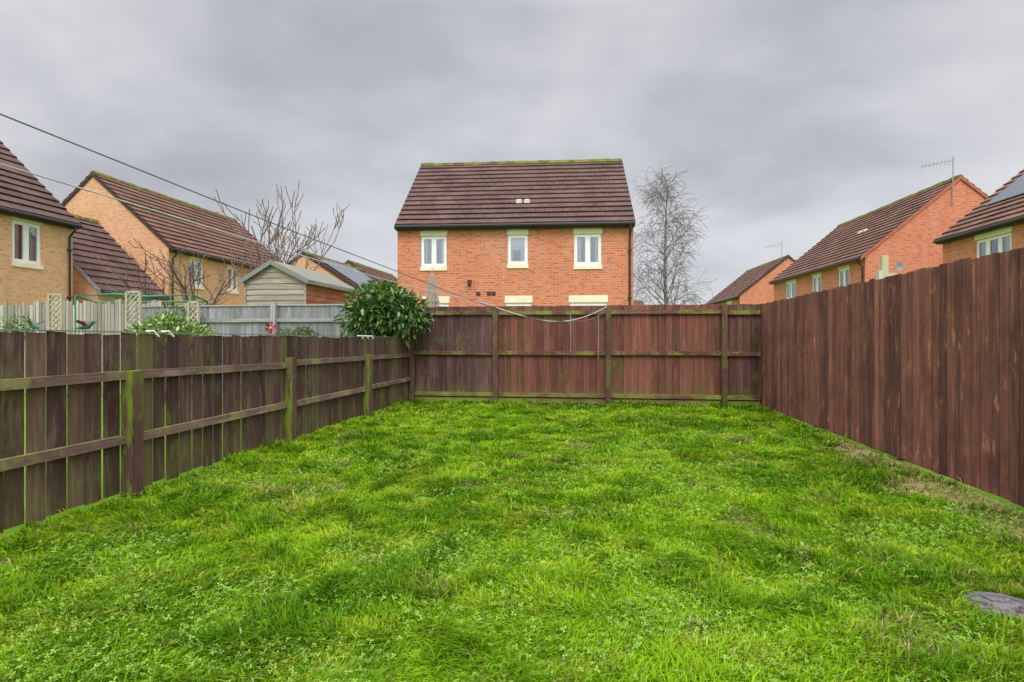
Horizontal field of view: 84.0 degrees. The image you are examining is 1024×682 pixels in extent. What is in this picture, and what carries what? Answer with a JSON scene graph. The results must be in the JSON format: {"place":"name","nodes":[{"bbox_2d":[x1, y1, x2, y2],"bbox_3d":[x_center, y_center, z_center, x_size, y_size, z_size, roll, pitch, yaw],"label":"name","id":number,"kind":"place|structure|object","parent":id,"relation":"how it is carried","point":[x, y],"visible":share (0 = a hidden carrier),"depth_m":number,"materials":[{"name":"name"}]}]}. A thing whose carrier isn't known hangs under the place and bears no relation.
{"place":"outdoors","nodes":[
{"label":"outdoors","id":0,"kind":"place"},
{"bbox_2d":[72,214,170,333],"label":"garage","id":1,"kind":"structure","parent":0,"point":[93,237],"depth_m":20.17,"materials":[{"name":"tile"}]},
{"bbox_2d":[238,259,355,305],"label":"garden shed","id":2,"kind":"structure","parent":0,"point":[267,282],"depth_m":12.62,"materials":[{"name":"wood"}]},
{"bbox_2d":[290,255,364,299],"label":"walls","id":3,"kind":"structure","parent":0,"point":[301,262],"depth_m":30.45,"materials":[{"name":"brick"}]},
{"bbox_2d":[287,252,365,294],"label":"fascia and verge","id":4,"kind":"structure","parent":3,"relation":"attached to","point":[330,271],"depth_m":30.25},
{"bbox_2d":[290,254,386,296],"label":"roof","id":5,"kind":"structure","parent":4,"relation":"on","point":[339,273],"depth_m":30.98,"materials":[{"name":"brown tile"}]},
{"bbox_2d":[301,251,361,269],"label":"ridge tiles","id":6,"kind":"object","parent":5,"relation":"on","point":[331,260],"visible":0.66,"depth_m":33.65,"materials":[{"name":"beige tile"}]},
{"bbox_2d":[318,257,386,291],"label":"solar panels","id":7,"kind":"object","parent":5,"relation":"on","point":[357,278],"visible":0.63,"depth_m":32.34,"materials":[{"name":"glass"}]},
{"bbox_2d":[0,393,1023,681],"bbox_3d":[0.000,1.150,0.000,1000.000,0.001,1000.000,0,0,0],"label":"ground","id":8,"kind":"structure","parent":0,"point":[416,647],"depth_m":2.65,"materials":[{"name":"green plant"}]},
{"bbox_2d":[0,314,40,342],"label":"climbing plant","id":9,"kind":"object","parent":8,"relation":"on","point":[24,320],"visible":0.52,"depth_m":10.94,"materials":[{"name":"green plant"}]},
{"bbox_2d":[27,320,44,331],"bbox_3d":[-7.873,0.400,9.377,0.342,1.500,0.230,0,0,-11],"label":"bird ornament","id":10,"kind":"object","parent":8,"relation":"on","point":[32,324],"visible":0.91,"depth_m":9.37,"materials":[{"name":"teal plastic"}]},
{"bbox_2d":[0,214,72,327],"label":"walls","id":11,"kind":"structure","parent":8,"relation":"on","point":[20,285],"depth_m":17.08,"materials":[{"name":"brick"}]},
{"bbox_2d":[12,220,39,264],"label":"windows","id":12,"kind":"structure","parent":11,"relation":"attached to","point":[25,242],"depth_m":16.79,"materials":[{"name":"white plastic"}]},
{"bbox_2d":[11,216,43,269],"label":"lintels and sills","id":13,"kind":"object","parent":11,"relation":"attached to","point":[26,265],"visible":0.71,"depth_m":16.62,"materials":[{"name":"beige stone"}]},
{"bbox_2d":[0,144,79,229],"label":"fascia and verge","id":14,"kind":"structure","parent":11,"relation":"attached to","point":[34,219],"depth_m":16.78,"materials":[{"name":"plastic"}]},
{"bbox_2d":[0,141,80,224],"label":"roof","id":15,"kind":"structure","parent":14,"relation":"on","point":[22,191],"depth_m":17.41,"materials":[{"name":"brown tile"}]},
{"bbox_2d":[0,207,82,301],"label":"gutter and downpipe","id":16,"kind":"object","parent":11,"relation":"attached to","point":[74,225],"visible":0.72,"depth_m":17.49,"materials":[{"name":"black plastic"}]},
{"bbox_2d":[47,293,63,331],"bbox_3d":[-8.811,0.115,10.980,0.320,2.070,0.040,0,0,8],"label":"garden trellis","id":17,"kind":"object","parent":8,"relation":"on","point":[61,311],"visible":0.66,"depth_m":10.97,"materials":[{"name":"beige wood"}]},
{"bbox_2d":[0,299,161,394],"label":"picket fence","id":18,"kind":"object","parent":8,"relation":"on","point":[108,316],"visible":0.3,"depth_m":11.98,"materials":[{"name":"grey wood"}]},
{"bbox_2d":[74,320,97,332],"bbox_3d":[-6.778,0.410,8.978,0.342,1.480,0.230,0,0,13],"label":"bird ornament","id":19,"kind":"object","parent":8,"relation":"on","point":[85,325],"visible":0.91,"depth_m":8.97,"materials":[{"name":"teal plastic"}]},
{"bbox_2d":[125,291,141,336],"bbox_3d":[-7.306,0.090,10.980,0.330,2.120,0.040,0,0,8],"label":"garden trellis","id":20,"kind":"object","parent":8,"relation":"on","point":[139,306],"visible":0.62,"depth_m":10.97,"materials":[{"name":"beige wood"}]},
{"bbox_2d":[74,293,207,333],"bbox_3d":[-7.951,0.066,12.232,2.580,2.167,0.690,0,0,2],"label":"garden swing frame","id":21,"kind":"object","parent":8,"relation":"on","point":[144,296],"visible":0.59,"depth_m":11.98,"materials":[{"name":"green metal"}]},
{"bbox_2d":[64,176,251,306],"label":"walls","id":22,"kind":"structure","parent":8,"relation":"on","point":[121,224],"depth_m":23.09,"materials":[{"name":"brick"}]},
{"bbox_2d":[61,172,254,268],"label":"fascia and verge","id":23,"kind":"structure","parent":22,"relation":"attached to","point":[115,195],"depth_m":23.05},
{"bbox_2d":[63,174,281,265],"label":"roof","id":24,"kind":"structure","parent":23,"relation":"on","point":[170,230],"depth_m":25.86,"materials":[{"name":"tile"}]},
{"bbox_2d":[89,170,237,221],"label":"ridge tiles","id":25,"kind":"object","parent":24,"relation":"on","point":[141,188],"visible":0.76,"depth_m":26.52,"materials":[{"name":"brown tile"}]},
{"bbox_2d":[190,259,236,290],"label":"windows","id":26,"kind":"structure","parent":22,"relation":"attached to","point":[232,286],"depth_m":24.85,"materials":[{"name":"white plastic"}]},
{"bbox_2d":[189,256,238,294],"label":"lintels and sills","id":27,"kind":"object","parent":22,"relation":"attached to","point":[203,288],"visible":0.45,"depth_m":24.61,"materials":[{"name":"beige stone"}]},
{"bbox_2d":[170,248,258,304],"bbox_3d":[-12.883,-1.282,27.281,0.321,4.863,9.400,0,0,8],"label":"gutter and downpipe","id":28,"kind":"object","parent":22,"relation":"attached to","point":[199,254],"visible":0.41,"depth_m":23.42,"materials":[{"name":"black plastic"}]},
{"bbox_2d":[120,310,217,404],"bbox_3d":[-5.161,0.342,8.615,1.549,1.629,0.875,0,0,0],"label":"variegated shrub","id":29,"kind":"object","parent":8,"relation":"on","point":[164,319],"visible":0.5,"depth_m":8.51,"materials":[{"name":"green plant"}]},
{"bbox_2d":[87,237,253,327],"bbox_3d":[-9.072,-0.879,15.398,3.772,4.078,4.029,0,0,39],"label":"bare tree","id":30,"kind":"object","parent":8,"relation":"on","point":[184,287],"visible":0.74,"depth_m":15.05,"materials":[{"name":"brown plant"}]},
{"bbox_2d":[144,303,206,393],"bbox_3d":[-6.671,0.204,11.102,1.460,1.892,0.460,0,0,0],"label":"climbing plant","id":31,"kind":"object","parent":8,"relation":"on","point":[174,312],"visible":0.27,"depth_m":11.11,"materials":[{"name":"green plant"}]},
{"bbox_2d":[187,301,199,324],"bbox_3d":[-6.151,0.190,10.986,0.240,1.920,0.040,0,0,8],"label":"garden trellis","id":32,"kind":"object","parent":8,"relation":"on","point":[197,311],"visible":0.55,"depth_m":10.98,"materials":[{"name":"beige wood"}]},
{"bbox_2d":[0,329,410,533],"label":"wooden fence","id":33,"kind":"object","parent":8,"relation":"on","point":[289,387],"visible":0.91,"depth_m":4.47,"materials":[{"name":"brown wood"}]},
{"bbox_2d":[146,330,159,336],"bbox_3d":[-2.809,-0.059,4.446,0.082,0.054,0.066,0,0,8],"label":"plastic hook","id":34,"kind":"object","parent":33,"relation":"attached to","point":[155,333],"visible":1,"depth_m":4.43,"materials":[{"name":"white plastic"}]},
{"bbox_2d":[161,330,174,336],"bbox_3d":[-2.786,-0.059,4.604,0.082,0.054,0.066,0,0,8],"label":"plastic hook","id":35,"kind":"object","parent":33,"relation":"attached to","point":[170,333],"visible":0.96,"depth_m":4.59,"materials":[{"name":"white plastic"}]},
{"bbox_2d":[131,302,408,397],"bbox_3d":[-4.798,0.200,11.077,5.736,1.900,0.135,0,0,8],"label":"wooden fence","id":36,"kind":"object","parent":8,"relation":"on","point":[250,319],"visible":0.21,"depth_m":11.13,"materials":[{"name":"grey wood"}]},
{"bbox_2d":[265,321,276,335],"bbox_3d":[-4.350,0.396,10.278,0.226,1.508,0.057,0,0,0],"label":"garden pinwheel","id":37,"kind":"object","parent":8,"relation":"on","point":[271,328],"visible":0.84,"depth_m":10.27},
{"bbox_2d":[213,180,349,283],"bbox_3d":[-7.410,-2.045,18.795,4.020,6.418,5.888,0,0,-21],"label":"bare tree","id":38,"kind":"object","parent":8,"relation":"on","point":[277,251],"visible":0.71,"depth_m":18.36,"materials":[{"name":"brown plant"}]},
{"bbox_2d":[268,325,323,337],"bbox_3d":[-4.126,0.421,10.893,1.094,1.457,0.496,0,0,0],"label":"climbing plant","id":39,"kind":"object","parent":8,"relation":"on","point":[295,330],"visible":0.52,"depth_m":10.84,"materials":[{"name":"green plant"}]},
{"bbox_2d":[333,278,433,346],"bbox_3d":[-2.294,-0.005,10.311,1.791,2.318,1.349,0,0,0],"label":"laurel bush","id":40,"kind":"object","parent":8,"relation":"on","point":[374,315],"visible":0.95,"depth_m":10.07,"materials":[{"name":"green plant"}]},
{"bbox_2d":[426,269,439,306],"bbox_3d":[-2.270,-0.450,16.200,0.477,3.200,0.477,0,0,0],"label":"patio parasol","id":41,"kind":"object","parent":8,"relation":"on","point":[431,296],"visible":0.59,"depth_m":16.10,"materials":[{"name":"beige fabric"}]},
{"bbox_2d":[397,228,632,306],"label":"walls","id":42,"kind":"structure","parent":8,"relation":"on","point":[549,276],"depth_m":18.30,"materials":[{"name":"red brick"}]},
{"bbox_2d":[467,280,495,295],"bbox_3d":[-0.986,-1.720,18.304,0.900,0.500,0.192,0,0,5],"label":"wall light and vents","id":43,"kind":"object","parent":42,"relation":"attached to","point":[469,282],"visible":1,"depth_m":18.36,"materials":[{"name":"plastic"}]},
{"bbox_2d":[421,234,606,306],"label":"windows","id":44,"kind":"structure","parent":42,"relation":"attached to","point":[587,249],"depth_m":18.46,"materials":[{"name":"white plastic"}]},
{"bbox_2d":[420,228,607,302],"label":"lintels and sills","id":45,"kind":"object","parent":42,"relation":"attached to","point":[572,298],"visible":0.61,"depth_m":18.27,"materials":[{"name":"beige stone"}]},
{"bbox_2d":[394,221,634,304],"bbox_3d":[0.035,-1.294,18.158,7.660,4.889,0.321,0,0,5],"label":"gutter and downpipe","id":46,"kind":"object","parent":42,"relation":"attached to","point":[630,223],"visible":0.75,"depth_m":17.94,"materials":[{"name":"black plastic"}]},
{"bbox_2d":[394,161,634,230],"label":"fascia and verge","id":47,"kind":"structure","parent":42,"relation":"attached to","point":[514,227],"depth_m":18.15,"materials":[{"name":"black plastic"}]},
{"bbox_2d":[395,161,634,224],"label":"roof","id":48,"kind":"structure","parent":47,"relation":"on","point":[552,192],"depth_m":19.58,"materials":[{"name":"brown tile"}]},
{"bbox_2d":[421,158,621,165],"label":"ridge tiles","id":49,"kind":"object","parent":48,"relation":"on","point":[518,162],"visible":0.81,"depth_m":21.61,"materials":[{"name":"tile"}]},
{"bbox_2d":[516,199,529,202],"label":"roof vents","id":50,"kind":"object","parent":48,"relation":"attached to","point":[520,200],"visible":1,"depth_m":19.07,"materials":[{"name":"white plastic"}]},
{"bbox_2d":[409,304,760,405],"bbox_3d":[1.228,0.250,10.220,6.368,1.800,0.126,0,0,8],"label":"wooden fence","id":51,"kind":"object","parent":8,"relation":"on","point":[704,354],"visible":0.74,"depth_m":10.23,"materials":[{"name":"brown wood"}]},
{"bbox_2d":[0,163,494,305],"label":"washing line","id":52,"kind":"object","parent":51,"relation":"attached to","point":[204,225],"visible":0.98,"depth_m":5.73,"materials":[{"name":"fabric"}]},
{"bbox_2d":[0,113,607,321],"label":"washing line","id":53,"kind":"object","parent":51,"relation":"attached to","point":[249,213],"visible":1,"depth_m":5.12,"materials":[{"name":"plastic"}]},
{"bbox_2d":[496,307,605,321],"bbox_3d":[0.692,-0.477,10.128,1.984,0.274,0.134,0,0,8],"label":"washing line","id":54,"kind":"object","parent":51,"relation":"attached to","point":[558,321],"visible":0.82,"depth_m":10.04,"materials":[{"name":"fabric"}]},
{"bbox_2d":[632,161,712,304],"bbox_3d":[6.476,-3.329,24.351,4.322,8.965,4.270,0,0,0],"label":"birch tree","id":55,"kind":"object","parent":8,"relation":"on","point":[666,299],"visible":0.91,"depth_m":24.12,"materials":[{"name":"grey plant"}]},
{"bbox_2d":[716,258,793,304],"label":"walls","id":56,"kind":"structure","parent":8,"relation":"on","point":[761,291],"depth_m":44.88,"materials":[{"name":"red brick"}]},
{"bbox_2d":[709,296,738,303],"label":"gutter and downpipe","id":57,"kind":"object","parent":56,"relation":"attached to","point":[726,299],"visible":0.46,"depth_m":47.15,"materials":[{"name":"black plastic"}]},
{"bbox_2d":[713,255,794,303],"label":"fascia and verge","id":58,"kind":"structure","parent":56,"relation":"attached to","point":[774,267],"depth_m":44.85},
{"bbox_2d":[706,257,795,303],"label":"roof","id":59,"kind":"structure","parent":58,"relation":"on","point":[740,284],"depth_m":49.11,"materials":[{"name":"tile"}]},
{"bbox_2d":[746,255,789,271],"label":"ridge tiles","id":60,"kind":"object","parent":59,"relation":"on","point":[768,262],"visible":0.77,"depth_m":48.75,"materials":[{"name":"grey tile"}]},
{"bbox_2d":[774,180,985,300],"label":"walls","id":61,"kind":"structure","parent":8,"relation":"on","point":[910,245],"depth_m":25.02,"materials":[{"name":"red brick"}]},
{"bbox_2d":[768,257,863,283],"bbox_3d":[15.962,-1.285,30.645,0.321,4.870,11.000,0,0,5],"label":"gutter and downpipe","id":62,"kind":"object","parent":61,"relation":"attached to","point":[847,261],"visible":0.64,"depth_m":27.90,"materials":[{"name":"black plastic"}]},
{"bbox_2d":[786,267,848,298],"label":"windows","id":63,"kind":"structure","parent":61,"relation":"attached to","point":[843,281],"depth_m":30.39,"materials":[{"name":"white plastic"}]},
{"bbox_2d":[785,265,849,282],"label":"lintels and sills","id":64,"kind":"object","parent":61,"relation":"attached to","point":[842,267],"visible":0.31,"depth_m":29.77,"materials":[{"name":"beige stone"}]},
{"bbox_2d":[770,175,987,284],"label":"fascia and verge","id":65,"kind":"structure","parent":61,"relation":"attached to","point":[970,184],"depth_m":25.01,"materials":[{"name":"plastic"}]},
{"bbox_2d":[770,177,987,281],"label":"roof","id":66,"kind":"structure","parent":65,"relation":"on","point":[845,242],"depth_m":29.00,"materials":[{"name":"tile"}]},
{"bbox_2d":[837,174,963,226],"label":"ridge tiles","id":67,"kind":"object","parent":66,"relation":"on","point":[930,187],"visible":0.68,"depth_m":28.64,"materials":[{"name":"brown tile"}]},
{"bbox_2d":[921,157,958,204],"bbox_3d":[18.658,-6.996,24.816,1.583,2.092,0.113,0,0,1],"label":"tv aerial","id":68,"kind":"object","parent":65,"relation":"on","point":[953,159],"visible":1,"depth_m":24.81,"materials":[{"name":"metal"}]},
{"bbox_2d":[875,255,903,279],"bbox_3d":[8.620,-0.400,12.987,0.568,3.100,0.145,0,0,3],"label":"satellite dish post","id":69,"kind":"object","parent":61,"relation":"attached to","point":[882,272],"visible":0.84,"depth_m":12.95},
{"bbox_2d":[761,247,1023,506],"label":"wooden fence","id":70,"kind":"object","parent":8,"relation":"on","point":[923,367],"visible":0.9,"depth_m":5.04,"materials":[{"name":"brown wood"}]},
{"bbox_2d":[799,422,1023,543],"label":"bare soil","id":71,"kind":"structure","parent":8,"relation":"on","point":[867,451],"depth_m":4.33,"materials":[{"name":"brown soil"}]},
{"bbox_2d":[943,223,1023,263],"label":"walls","id":72,"kind":"structure","parent":8,"relation":"on","point":[953,251],"depth_m":19.66,"materials":[{"name":"orange brick"}]},
{"bbox_2d":[935,179,1023,244],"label":"fascia and verge","id":73,"kind":"structure","parent":72,"relation":"attached to","point":[985,231],"depth_m":18.73,"materials":[{"name":"black plastic"}]},
{"bbox_2d":[934,169,1023,239],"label":"roof","id":74,"kind":"structure","parent":73,"relation":"on","point":[982,214],"depth_m":19.40,"materials":[{"name":"tile"}]},
{"bbox_2d":[933,216,1023,242],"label":"gutter and downpipe","id":75,"kind":"object","parent":74,"relation":"attached to","point":[982,228],"visible":1,"depth_m":18.61,"materials":[{"name":"black plastic"}]},
{"bbox_2d":[986,174,1023,204],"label":"solar panels","id":76,"kind":"object","parent":74,"relation":"attached to","point":[1015,188],"visible":1,"depth_m":19.49,"materials":[{"name":"glass"}]},
{"bbox_2d":[974,226,1011,240],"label":"lintels and sills","id":77,"kind":"object","parent":72,"relation":"attached to","point":[993,233],"visible":0.32,"depth_m":18.45,"materials":[{"name":"beige stone"}]},
{"bbox_2d":[977,232,1010,257],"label":"windows","id":78,"kind":"structure","parent":72,"relation":"attached to","point":[995,244],"depth_m":18.76,"materials":[{"name":"white plastic"}]},
{"bbox_2d":[962,591,1023,622],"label":"drain cover","id":79,"kind":"object","parent":8,"relation":"on","point":[988,600],"visible":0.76,"depth_m":2.47,"materials":[{"name":"metal"}]},
{"bbox_2d":[0,0,1023,304],"label":"sky","id":80,"kind":"structure","parent":0,"point":[791,122],"materials":[{"name":"grey"}]},
{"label":"fascia and verge","id":81,"kind":"object","parent":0,"visible":0},
{"bbox_2d":[352,262,396,285],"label":"roof","id":82,"kind":"structure","parent":81,"relation":"on","point":[375,273],"depth_m":43.33,"materials":[{"name":"tile"}]},
{"bbox_2d":[346,260,392,275],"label":"ridge tiles","id":83,"kind":"object","parent":82,"relation":"on","point":[369,267],"visible":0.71,"depth_m":44.06,"materials":[{"name":"grey tile"}]},
{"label":"fascia and verge","id":84,"kind":"object","parent":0,"visible":0},
{"bbox_2d":[633,301,643,304],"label":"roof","id":85,"kind":"structure","parent":84,"relation":"on","point":[637,303],"depth_m":77.06,"materials":[{"name":"tile"}]}
]}

